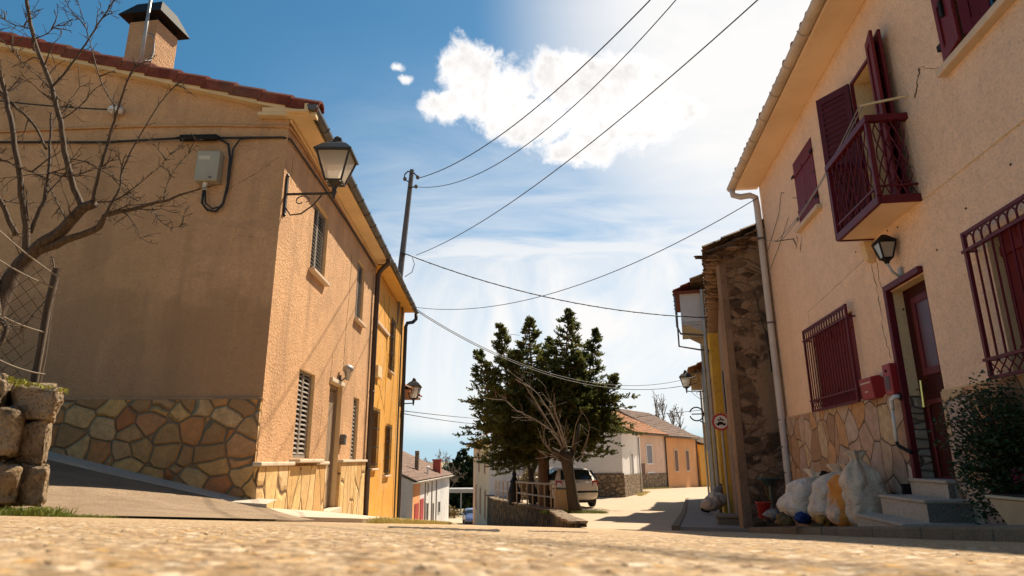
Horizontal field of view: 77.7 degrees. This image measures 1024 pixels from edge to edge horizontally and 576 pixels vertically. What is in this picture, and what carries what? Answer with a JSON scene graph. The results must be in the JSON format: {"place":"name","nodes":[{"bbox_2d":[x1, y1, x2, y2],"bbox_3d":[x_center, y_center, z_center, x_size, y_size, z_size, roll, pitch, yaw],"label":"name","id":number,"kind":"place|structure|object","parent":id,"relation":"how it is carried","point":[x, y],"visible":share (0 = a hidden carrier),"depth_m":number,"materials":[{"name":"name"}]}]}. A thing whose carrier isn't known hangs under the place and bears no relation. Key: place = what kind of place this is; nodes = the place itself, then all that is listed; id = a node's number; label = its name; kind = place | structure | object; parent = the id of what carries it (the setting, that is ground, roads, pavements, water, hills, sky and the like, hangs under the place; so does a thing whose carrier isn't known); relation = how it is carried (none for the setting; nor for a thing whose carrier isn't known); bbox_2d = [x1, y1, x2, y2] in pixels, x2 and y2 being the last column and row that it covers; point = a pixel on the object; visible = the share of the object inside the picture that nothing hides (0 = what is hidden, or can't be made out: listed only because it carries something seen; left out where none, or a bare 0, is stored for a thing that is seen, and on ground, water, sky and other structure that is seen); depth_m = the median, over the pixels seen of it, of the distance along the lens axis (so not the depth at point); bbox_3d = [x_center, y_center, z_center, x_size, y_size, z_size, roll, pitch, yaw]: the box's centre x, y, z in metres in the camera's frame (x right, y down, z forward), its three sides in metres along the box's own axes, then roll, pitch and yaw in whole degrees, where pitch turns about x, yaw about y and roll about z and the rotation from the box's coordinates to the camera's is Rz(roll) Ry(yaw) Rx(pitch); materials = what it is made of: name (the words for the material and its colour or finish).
{"place":"outdoors","nodes":[
{"label":"outdoors","id":0,"kind":"place"},
{"bbox_2d":[49,513,126,517],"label":"grass","id":1,"kind":"structure","parent":0,"point":[91,516],"depth_m":3.69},
{"bbox_2d":[0,459,312,519],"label":"driveway","id":2,"kind":"structure","parent":0,"point":[86,491],"depth_m":6.41,"materials":[{"name":"concrete"}]},
{"bbox_2d":[0,373,68,508],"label":"dry stone wall","id":3,"kind":"structure","parent":2,"relation":"on","point":[29,410],"depth_m":3.85,"materials":[{"name":"stone"}]},
{"bbox_2d":[0,230,60,382],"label":"wire fence","id":4,"kind":"object","parent":3,"relation":"on","point":[37,372],"visible":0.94,"depth_m":4.34,"materials":[{"name":"grey metal"}]},
{"bbox_2d":[0,0,221,354],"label":"bare fruit tree","id":5,"kind":"object","parent":3,"relation":"on","point":[55,238],"visible":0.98,"depth_m":5.10,"materials":[{"name":"brown plant"}]},
{"bbox_2d":[47,451,449,524],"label":"pavement","id":6,"kind":"structure","parent":0,"point":[319,516],"depth_m":7.87,"materials":[{"name":"concrete"}]},
{"bbox_2d":[0,0,810,461],"label":"sky","id":7,"kind":"structure","parent":0,"point":[421,86],"materials":[{"name":"blue"}]},
{"bbox_2d":[430,462,472,524],"bbox_3d":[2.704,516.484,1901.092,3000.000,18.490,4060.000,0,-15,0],"label":"ground","id":8,"kind":"structure","parent":0,"point":[460,515],"depth_m":77.32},
{"bbox_2d":[0,2,393,519],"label":"rendered house","id":9,"kind":"structure","parent":8,"relation":"on","point":[219,349],"depth_m":8.98,"materials":[{"name":"beige paint"}]},
{"bbox_2d":[0,137,175,142],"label":"wall cable","id":10,"kind":"object","parent":9,"relation":"attached to","point":[155,139],"depth_m":9.14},
{"bbox_2d":[107,105,123,114],"bbox_3d":[-5.776,-2.583,9.241,0.234,0.148,0.166,0,-15,0],"label":"ceramic insulator","id":11,"kind":"object","parent":9,"relation":"attached to","point":[121,111],"visible":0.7,"depth_m":9.19,"materials":[{"name":"white ceramic"}]},
{"bbox_2d":[0,100,106,109],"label":"tension wire","id":12,"kind":"object","parent":11,"relation":"attached to","point":[53,106],"visible":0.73,"depth_m":9.19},
{"bbox_2d":[139,0,154,61],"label":"metal mast","id":13,"kind":"object","parent":9,"relation":"attached to","point":[145,32],"visible":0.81,"depth_m":10.60,"materials":[{"name":"metal"}]},
{"bbox_2d":[0,124,375,264],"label":"wall conduit","id":14,"kind":"object","parent":9,"relation":"attached to","point":[196,125],"depth_m":9.28,"materials":[{"name":"plastic"}]},
{"bbox_2d":[176,134,219,141],"bbox_3d":[-4.534,-2.171,9.190,0.610,0.110,0.100,0,-15,-2],"label":"cable splice","id":15,"kind":"object","parent":9,"relation":"attached to","point":[207,137],"visible":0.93,"depth_m":9.15,"materials":[{"name":"black plastic"}]},
{"bbox_2d":[194,151,223,190],"bbox_3d":[-4.306,-1.657,9.034,0.324,0.570,0.168,0,-15,0],"label":"meter box","id":16,"kind":"object","parent":9,"relation":"attached to","point":[209,168],"visible":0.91,"depth_m":8.98,"materials":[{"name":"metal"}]},
{"bbox_2d":[201,138,230,211],"bbox_3d":[-4.196,-1.615,9.057,0.350,1.146,0.057,2,-15,-7],"label":"cable loop","id":17,"kind":"object","parent":16,"relation":"hanging from","point":[229,161],"visible":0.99,"depth_m":8.99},
{"bbox_2d":[204,137,251,208],"bbox_3d":[-4.056,-1.649,9.068,0.564,1.130,0.042,1,-15,-5],"label":"cable loop","id":18,"kind":"object","parent":16,"relation":"hanging from","point":[238,141],"visible":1,"depth_m":9.04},
{"bbox_2d":[220,136,374,266],"bbox_3d":[-3.725,-1.364,12.649,0.983,0.249,7.093,0,-15,0],"label":"wall cable","id":19,"kind":"object","parent":9,"relation":"attached to","point":[278,137],"depth_m":9.94,"materials":[{"name":"rubber"}]},
{"bbox_2d":[292,370,311,457],"bbox_3d":[-3.444,2.018,10.176,0.132,1.360,0.900,0,-15,-2],"label":"window","id":20,"kind":"structure","parent":9,"relation":"in","point":[302,386],"depth_m":10.33,"materials":[{"name":"grey paint"}]},
{"bbox_2d":[309,204,329,286],"bbox_3d":[-3.383,-0.774,11.040,0.290,1.280,1.030,0,-15,-2],"label":"window","id":21,"kind":"structure","parent":9,"relation":"in","point":[318,216],"depth_m":11.16,"materials":[{"name":"grey paint"}]},
{"bbox_2d":[283,136,358,216],"bbox_3d":[-2.805,-1.629,9.284,0.986,1.290,0.541,0,-15,-2],"label":"street lamp","id":22,"kind":"object","parent":9,"relation":"attached to","point":[337,159],"visible":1,"depth_m":9.16,"materials":[{"name":"metal"}]},
{"bbox_2d":[324,384,337,508],"bbox_3d":[-3.521,3.121,11.922,0.110,2.620,0.990,0,-15,-2],"label":"door","id":23,"kind":"structure","parent":9,"relation":"in","point":[329,452],"depth_m":12.26,"materials":[{"name":"brown wood"}]},
{"bbox_2d":[339,364,352,380],"bbox_3d":[-3.260,1.701,12.537,0.261,0.400,0.209,0,-15,0],"label":"wall light","id":24,"kind":"object","parent":9,"relation":"attached to","point":[347,369],"visible":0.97,"depth_m":12.49,"materials":[{"name":"metal"}]},
{"bbox_2d":[350,398,356,459],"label":"window","id":25,"kind":"structure","parent":9,"relation":"in","point":[355,400],"depth_m":14.06,"materials":[{"name":"grey paint"}]},
{"bbox_2d":[354,262,366,327],"bbox_3d":[-3.486,0.123,14.401,0.290,1.420,0.910,0,-15,-2],"label":"window","id":26,"kind":"structure","parent":9,"relation":"in","point":[360,268],"depth_m":14.57,"materials":[{"name":"grey paint"}]},
{"bbox_2d":[368,262,417,518],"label":"ochre house","id":27,"kind":"structure","parent":8,"relation":"on","point":[387,449],"depth_m":18.38,"materials":[{"name":"yellow paint"}]},
{"bbox_2d":[371,407,379,470],"bbox_3d":[-3.468,3.822,16.113,0.110,1.530,0.920,0,-15,-2],"label":"window","id":28,"kind":"structure","parent":27,"relation":"in","point":[376,419],"depth_m":16.07,"materials":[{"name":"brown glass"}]},
{"bbox_2d":[383,424,391,476],"bbox_3d":[-3.530,4.617,18.098,0.110,1.450,0.970,0,-15,-2],"label":"window","id":29,"kind":"structure","parent":27,"relation":"in","point":[389,428],"depth_m":18.07,"materials":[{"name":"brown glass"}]},
{"bbox_2d":[388,319,395,374],"bbox_3d":[-3.544,1.738,18.849,0.110,1.600,0.820,0,-15,-2],"label":"window","id":30,"kind":"structure","parent":27,"relation":"in","point":[393,329],"depth_m":18.80,"materials":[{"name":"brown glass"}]},
{"bbox_2d":[397,169,418,323],"bbox_3d":[-3.435,-1.436,20.620,0.782,5.288,0.326,-4,-16,15],"label":"utility pole","id":31,"kind":"object","parent":27,"relation":"attached to","point":[402,254],"visible":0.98,"depth_m":20.80,"materials":[{"name":"wood"}]},
{"bbox_2d":[419,0,650,177],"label":"overhead wire","id":32,"kind":"object","parent":31,"relation":"attached to","point":[554,91],"visible":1,"depth_m":13.67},
{"bbox_2d":[421,0,675,187],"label":"overhead wire","id":33,"kind":"object","parent":31,"relation":"attached to","point":[571,107],"visible":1,"depth_m":13.17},
{"bbox_2d":[405,253,704,317],"bbox_3d":[1.513,-0.084,20.322,9.972,2.214,0.049,0,-15,0],"label":"overhead wire","id":34,"kind":"object","parent":31,"relation":"attached to","point":[554,298],"visible":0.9,"depth_m":20.20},
{"bbox_2d":[405,378,421,405],"bbox_3d":[-3.549,3.679,21.709,0.893,1.226,0.514,0,-15,-2],"label":"street lamp","id":35,"kind":"object","parent":27,"relation":"attached to","point":[416,386],"visible":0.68,"depth_m":21.59,"materials":[{"name":"metal"}]},
{"bbox_2d":[414,309,695,389],"bbox_3d":[2.148,2.469,23.204,12.016,2.243,0.026,7,-17,-26],"label":"overhead wire","id":36,"kind":"object","parent":27,"relation":"attached to","point":[541,372],"visible":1,"depth_m":22.48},
{"bbox_2d":[415,308,695,385],"bbox_3d":[2.287,2.476,23.720,12.747,2.096,0.024,8,-17,-30],"label":"overhead wire","id":37,"kind":"object","parent":27,"relation":"attached to","point":[544,371],"visible":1,"depth_m":22.87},
{"bbox_2d":[415,197,758,309],"bbox_3d":[0.881,-0.264,16.523,0.018,0.945,11.535,14,-21,-43],"label":"overhead wire","id":38,"kind":"object","parent":27,"relation":"attached to","point":[606,274],"visible":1,"depth_m":14.98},
{"bbox_2d":[400,384,421,511],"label":"grey house","id":39,"kind":"structure","parent":8,"relation":"on","point":[407,391],"depth_m":22.07,"materials":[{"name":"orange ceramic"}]},
{"bbox_2d":[400,451,453,520],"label":"house","id":40,"kind":"structure","parent":8,"relation":"on","point":[425,490],"depth_m":52.95,"materials":[{"name":"paint"}]},
{"bbox_2d":[440,454,466,487],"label":"bare tree","id":41,"kind":"object","parent":8,"relation":"on","point":[446,461],"visible":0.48,"depth_m":92.16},
{"bbox_2d":[447,449,472,508],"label":"spruce","id":42,"kind":"object","parent":8,"relation":"on","point":[464,462],"visible":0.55,"depth_m":94.14,"materials":[{"name":"green plant"}]},
{"bbox_2d":[449,488,472,513],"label":"carport","id":43,"kind":"object","parent":8,"relation":"on","point":[460,490],"visible":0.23,"depth_m":78.22,"materials":[{"name":"metal"}]},
{"bbox_2d":[486,495,587,527],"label":"retaining wall","id":44,"kind":"structure","parent":8,"relation":"on","point":[501,512],"depth_m":23.98,"materials":[{"name":"stone"}]},
{"bbox_2d":[508,465,520,504],"bbox_3d":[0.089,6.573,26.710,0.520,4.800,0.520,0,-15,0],"label":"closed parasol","id":45,"kind":"object","parent":44,"relation":"on","point":[512,494],"visible":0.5,"depth_m":26.07,"materials":[{"name":"fabric"}]},
{"bbox_2d":[495,480,556,509],"bbox_3d":[0.363,8.106,25.166,0.169,1.053,9.907,3,-15,-12],"label":"railing","id":46,"kind":"object","parent":44,"relation":"on","point":[527,493],"visible":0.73,"depth_m":24.26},
{"bbox_2d":[466,424,642,524],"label":"white house","id":47,"kind":"structure","parent":8,"relation":"on","point":[619,474],"depth_m":35.45,"materials":[{"name":"paint"}]},
{"bbox_2d":[652,390,666,420],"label":"poplar","id":48,"kind":"object","parent":8,"relation":"on","point":[662,404],"visible":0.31,"depth_m":93.60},
{"bbox_2d":[667,404,685,427],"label":"poplar","id":49,"kind":"object","parent":8,"relation":"on","point":[671,416],"visible":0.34,"depth_m":98.03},
{"bbox_2d":[672,274,733,512],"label":"yellow house","id":50,"kind":"structure","parent":8,"relation":"on","point":[689,298],"depth_m":21.30,"materials":[{"name":"paint"}]},
{"bbox_2d":[727,0,1023,525],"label":"peach house","id":51,"kind":"structure","parent":8,"relation":"on","point":[928,173],"depth_m":7.10,"materials":[{"name":"paint"}]},
{"bbox_2d":[791,138,822,232],"bbox_3d":[4.655,-1.626,10.130,0.115,1.200,1.120,-2,-15,8],"label":"window","id":52,"kind":"structure","parent":51,"relation":"in","point":[805,181],"depth_m":10.07,"materials":[{"name":"red paint"}]},
{"bbox_2d":[802,304,862,411],"bbox_3d":[4.649,1.073,9.191,0.200,1.290,1.950,-2,-15,8],"label":"window","id":53,"kind":"structure","parent":51,"relation":"in","point":[837,358],"depth_m":9.06,"materials":[{"name":"red paint"}]},
{"bbox_2d":[766,95,908,245],"bbox_3d":[4.486,-1.416,10.240,0.449,1.129,7.058,-2,-15,8],"label":"washing line","id":54,"kind":"object","parent":51,"relation":"attached to","point":[884,100],"visible":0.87,"depth_m":7.37,"materials":[{"name":"metal"}]},
{"bbox_2d":[816,29,909,240],"bbox_3d":[4.227,-1.744,7.632,0.300,2.060,1.485,-1,-15,2],"label":"balcony door","id":55,"kind":"structure","parent":51,"relation":"in","point":[835,112],"depth_m":7.92,"materials":[{"name":"red paint"}]},
{"bbox_2d":[859,375,885,399],"bbox_3d":[4.406,1.220,7.780,0.156,0.274,0.360,-2,-15,8],"label":"letter box","id":56,"kind":"object","parent":51,"relation":"attached to","point":[872,387],"visible":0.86,"depth_m":7.64,"materials":[{"name":"red metal"}]},
{"bbox_2d":[871,234,903,276],"bbox_3d":[4.225,-0.326,7.146,0.228,0.570,0.196,-2,-15,8],"label":"wall lantern","id":57,"kind":"object","parent":51,"relation":"attached to","point":[883,246],"depth_m":7.11,"materials":[{"name":"metal"}]},
{"bbox_2d":[882,363,898,395],"bbox_3d":[4.346,1.043,7.272,0.127,0.350,0.200,-2,-15,8],"label":"meter cupboard","id":58,"kind":"object","parent":51,"relation":"attached to","point":[890,378],"visible":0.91,"depth_m":7.21,"materials":[{"name":"red metal"}]},
{"bbox_2d":[889,392,912,453],"bbox_3d":[4.317,1.502,7.067,0.099,0.672,0.229,4,-16,-16],"label":"drain pipe","id":59,"kind":"object","parent":51,"relation":"attached to","point":[898,396],"visible":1,"depth_m":7.12,"materials":[{"name":"white plastic"}]},
{"bbox_2d":[901,484,911,493],"bbox_3d":[4.342,2.372,6.956,0.074,0.440,0.060,-2,-15,8],"label":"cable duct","id":60,"kind":"object","parent":51,"relation":"attached to","point":[906,488],"visible":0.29,"depth_m":6.97,"materials":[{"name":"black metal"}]},
{"bbox_2d":[882,266,955,479],"bbox_3d":[4.409,1.242,6.665,0.245,2.830,0.870,-2,-15,8],"label":"door","id":61,"kind":"structure","parent":51,"relation":"in","point":[920,325],"depth_m":6.90,"materials":[{"name":"red paint"}]},
{"bbox_2d":[931,0,1015,77],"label":"window","id":62,"kind":"structure","parent":51,"relation":"in","point":[977,17],"depth_m":5.63,"materials":[{"name":"red paint"}]},
{"bbox_2d":[960,194,1023,379],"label":"window","id":63,"kind":"structure","parent":51,"relation":"in","point":[1011,236],"depth_m":5.28,"materials":[{"name":"red paint"}]},
{"bbox_3d":[4.713,-4.525,5.854,0.110,1.139,0.110,0,-15,0],"label":"roof mast","id":64,"kind":"object","parent":51,"relation":"attached to","visible":0},
{"bbox_2d":[417,0,757,254],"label":"overhead wire","id":65,"kind":"object","parent":64,"relation":"attached to","point":[618,120],"visible":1,"depth_m":10.90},
{"bbox_2d":[447,518,489,525],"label":"street","id":66,"kind":"structure","parent":0,"point":[456,520],"depth_m":62.98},
{"bbox_2d":[364,516,452,524],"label":"verge grass","id":67,"kind":"structure","parent":66,"relation":"on","point":[385,520],"depth_m":9.77,"materials":[{"name":"plant"}]},
{"bbox_2d":[448,504,460,517],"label":"bush","id":68,"kind":"object","parent":66,"relation":"on","point":[452,511],"visible":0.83,"depth_m":69.81,"materials":[{"name":"green plant"}]},
{"bbox_2d":[462,508,472,524],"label":"parked car","id":69,"kind":"object","parent":66,"relation":"on","point":[467,514],"visible":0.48,"depth_m":57.53,"materials":[{"name":"blue paint"}]},
{"bbox_2d":[0,516,1023,575],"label":"road","id":70,"kind":"structure","parent":0,"point":[395,549],"depth_m":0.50,"materials":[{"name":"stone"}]},
{"bbox_2d":[0,504,79,516],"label":"grass","id":71,"kind":"structure","parent":70,"relation":"on","point":[34,511],"depth_m":3.51,"materials":[{"name":"plant"}]},
{"bbox_2d":[387,526,587,532],"bbox_3d":[-0.089,0.872,2.270,0.776,0.055,0.526,0,-15,0],"label":"tar seam","id":72,"kind":"object","parent":70,"relation":"on","point":[494,530],"visible":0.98,"depth_m":2.25,"materials":[{"name":"asphalt"}]},
{"bbox_2d":[714,513,738,524],"bbox_3d":[4.477,4.763,12.848,0.700,0.360,0.580,-4,-16,14],"label":"stone step","id":73,"kind":"object","parent":70,"relation":"on","point":[727,518],"visible":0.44,"depth_m":12.67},
{"bbox_2d":[749,525,1023,541],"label":"kerb","id":74,"kind":"structure","parent":70,"relation":"on","point":[1006,533],"depth_m":5.10,"materials":[{"name":"concrete"}]},
{"bbox_2d":[527,462,537,503],"bbox_3d":[0.743,7.065,27.086,3.166,4.054,1.989,0,-15,0],"label":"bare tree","id":75,"kind":"object","parent":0,"point":[531,475],"depth_m":26.69,"materials":[{"name":"brown plant"}]},
{"bbox_2d":[497,486,748,532],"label":"side street","id":76,"kind":"structure","parent":0,"point":[658,509],"depth_m":23.04,"materials":[{"name":"concrete"}]},
{"bbox_2d":[516,468,537,498],"bbox_3d":[0.680,8.362,27.290,1.532,1.676,1.237,-7,-17,25],"label":"yellowing shrub","id":77,"kind":"object","parent":76,"relation":"on","point":[523,476],"visible":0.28,"depth_m":27.13,"materials":[{"name":"yellow plant"}]},
{"bbox_2d":[483,369,600,512],"bbox_3d":[1.157,5.056,20.750,3.805,4.796,2.274,-4,-16,15],"label":"pollard tree","id":78,"kind":"object","parent":76,"relation":"on","point":[564,455],"visible":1,"depth_m":20.88,"materials":[{"name":"brown plant"}]},
{"bbox_2d":[453,308,647,506],"bbox_3d":[1.438,4.742,25.336,7.579,8.177,4.354,0,-15,0],"label":"conifer","id":79,"kind":"object","parent":76,"relation":"on","point":[517,440],"visible":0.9,"depth_m":24.88,"materials":[{"name":"green plant"}]},
{"bbox_2d":[553,487,567,510],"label":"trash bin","id":80,"kind":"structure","parent":76,"relation":"on","point":[561,499],"depth_m":21.25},
{"bbox_2d":[534,467,597,506],"bbox_3d":[2.096,8.061,25.974,2.078,1.500,4.440,2,-15,-10],"label":"parked car","id":81,"kind":"object","parent":76,"relation":"on","point":[586,480],"visible":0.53,"depth_m":24.13,"materials":[{"name":"silver paint"}]},
{"bbox_2d":[539,509,610,513],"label":"tree pit grass","id":82,"kind":"object","parent":76,"relation":"on","point":[584,511],"visible":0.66,"depth_m":20.57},
{"bbox_2d":[612,411,669,488],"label":"pink house","id":83,"kind":"structure","parent":76,"relation":"on","point":[653,451],"depth_m":47.69,"materials":[{"name":"paint"}]},
{"bbox_2d":[646,444,652,463],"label":"window","id":84,"kind":"structure","parent":83,"relation":"in","point":[649,452],"depth_m":46.92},
{"bbox_2d":[617,409,700,487],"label":"apricot house","id":85,"kind":"structure","parent":76,"relation":"on","point":[682,458],"depth_m":52.86,"materials":[{"name":"orange paint"}]},
{"bbox_2d":[673,449,678,471],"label":"window","id":86,"kind":"structure","parent":85,"relation":"in","point":[676,460],"depth_m":51.31,"materials":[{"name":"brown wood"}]},
{"bbox_2d":[685,450,689,471],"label":"window","id":87,"kind":"structure","parent":85,"relation":"in","point":[687,458],"depth_m":53.46,"materials":[{"name":"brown wood"}]},
{"bbox_2d":[641,435,709,486],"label":"ochre house","id":88,"kind":"structure","parent":76,"relation":"on","point":[701,462],"depth_m":56.45,"materials":[{"name":"yellow paint"}]},
{"bbox_2d":[687,361,711,492],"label":"ochre cottage","id":89,"kind":"structure","parent":76,"relation":"on","point":[695,370],"depth_m":29.93,"materials":[{"name":"yellow"}]},
{"bbox_2d":[679,370,704,398],"bbox_3d":[7.670,4.120,27.067,1.036,1.290,0.540,-4,-16,15],"label":"street lamp","id":90,"kind":"object","parent":89,"relation":"attached to","point":[685,375],"visible":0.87,"depth_m":27.01,"materials":[{"name":"metal"}]},
{"bbox_2d":[693,219,795,527],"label":"crumbling house","id":91,"kind":"structure","parent":76,"relation":"on","point":[735,310],"depth_m":12.24,"materials":[{"name":"stone"}]},
{"bbox_2d":[722,371,737,512],"bbox_3d":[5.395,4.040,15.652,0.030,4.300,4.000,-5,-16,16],"label":"drainpipe","id":92,"kind":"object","parent":91,"relation":"in","point":[722,371],"depth_m":14.64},
{"bbox_2d":[672,498,748,531],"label":"pavement","id":93,"kind":"structure","parent":0,"point":[692,516],"depth_m":13.91,"materials":[{"name":"concrete"}]},
{"bbox_2d":[700,497,721,511],"bbox_3d":[5.977,6.449,19.051,0.794,0.457,0.515,13,-20,-41],"label":"rubbish bag","id":94,"kind":"object","parent":93,"relation":"on","point":[710,504],"visible":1,"depth_m":18.82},
{"bbox_2d":[705,492,726,508],"bbox_3d":[6.175,6.472,19.386,0.731,0.515,0.623,14,-21,-42],"label":"rubbish bag","id":95,"kind":"object","parent":93,"relation":"on","point":[716,496],"visible":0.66,"depth_m":19.23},
{"bbox_2d":[712,413,730,512],"bbox_3d":[5.871,4.948,17.567,0.470,2.958,0.170,-3,-15,12],"label":"traffic sign","id":96,"kind":"object","parent":93,"relation":"on","point":[719,421],"visible":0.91,"depth_m":17.77,"materials":[{"name":"metal"}]},
{"bbox_2d":[755,501,771,517],"bbox_3d":[3.973,3.500,10.029,0.251,0.240,0.244,0,-15,0],"label":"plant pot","id":97,"kind":"object","parent":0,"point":[762,507],"visible":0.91,"depth_m":9.96,"materials":[{"name":"red plastic"}]},
{"bbox_2d":[777,524,1012,526],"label":"pavement","id":98,"kind":"structure","parent":0,"point":[930,525],"depth_m":5.33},
{"bbox_2d":[757,478,782,519],"bbox_3d":[4.269,3.462,10.445,0.400,0.658,0.405,0,-15,0],"label":"plant pot stand","id":99,"kind":"object","parent":98,"relation":"on","point":[770,482],"visible":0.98,"depth_m":10.41,"materials":[{"name":"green metal"}]},
{"bbox_2d":[762,508,779,517],"bbox_3d":[3.793,3.187,9.072,0.399,0.164,0.317,4,-16,-16],"label":"cloth heap","id":100,"kind":"object","parent":98,"relation":"on","point":[771,512],"visible":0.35,"depth_m":8.96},
{"bbox_2d":[774,511,793,525],"bbox_3d":[3.588,3.042,8.388,0.214,0.174,0.250,0,-15,0],"label":"rock","id":101,"kind":"object","parent":98,"relation":"on","point":[783,518],"visible":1,"depth_m":8.32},
{"bbox_2d":[776,468,824,526],"bbox_3d":[4.009,2.842,8.564,0.841,0.808,0.607,0,-15,0],"label":"sack","id":102,"kind":"object","parent":98,"relation":"on","point":[792,500],"visible":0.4,"depth_m":8.43,"materials":[{"name":"plastic"}]},
{"bbox_2d":[793,511,811,523],"bbox_3d":[3.760,2.963,8.211,0.298,0.161,0.215,8,-17,-27],"label":"plastic bag","id":103,"kind":"object","parent":98,"relation":"on","point":[799,517],"visible":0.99,"depth_m":8.13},
{"bbox_2d":[811,515,832,525],"bbox_3d":[3.774,2.823,7.746,0.213,0.134,0.301,0,-15,0],"label":"plastic bag","id":104,"kind":"object","parent":98,"relation":"on","point":[821,519],"visible":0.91,"depth_m":7.65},
{"bbox_2d":[807,463,842,525],"bbox_3d":[4.019,2.593,7.943,0.663,0.776,0.628,0,-15,0],"label":"sack","id":105,"kind":"object","parent":98,"relation":"on","point":[817,505],"visible":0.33,"depth_m":7.88,"materials":[{"name":"plastic"}]},
{"bbox_2d":[826,462,854,525],"bbox_3d":[3.954,2.445,7.503,0.495,0.751,0.497,0,-15,0],"label":"sack","id":106,"kind":"object","parent":98,"relation":"on","point":[835,511],"visible":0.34,"depth_m":7.42,"materials":[{"name":"plastic"}]},
{"bbox_2d":[839,450,886,525],"bbox_3d":[4.036,2.300,7.289,0.491,0.857,0.444,0,-15,0],"label":"sack","id":107,"kind":"object","parent":98,"relation":"on","point":[862,484],"visible":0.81,"depth_m":7.17,"materials":[{"name":"plastic"}]},
{"bbox_2d":[855,478,977,525],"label":"granite steps","id":108,"kind":"structure","parent":98,"relation":"on","point":[929,501],"depth_m":6.09,"materials":[{"name":"stone"}]},
{"bbox_2d":[927,367,1023,524],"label":"potted shrub","id":109,"kind":"object","parent":98,"relation":"on","point":[1001,463],"visible":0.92,"depth_m":5.03,"materials":[{"name":"green plant"}]},
{"bbox_2d":[985,494,1023,524],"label":"planter","id":110,"kind":"object","parent":98,"relation":"on","point":[1009,508],"visible":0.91,"depth_m":4.51,"materials":[{"name":"concrete"}]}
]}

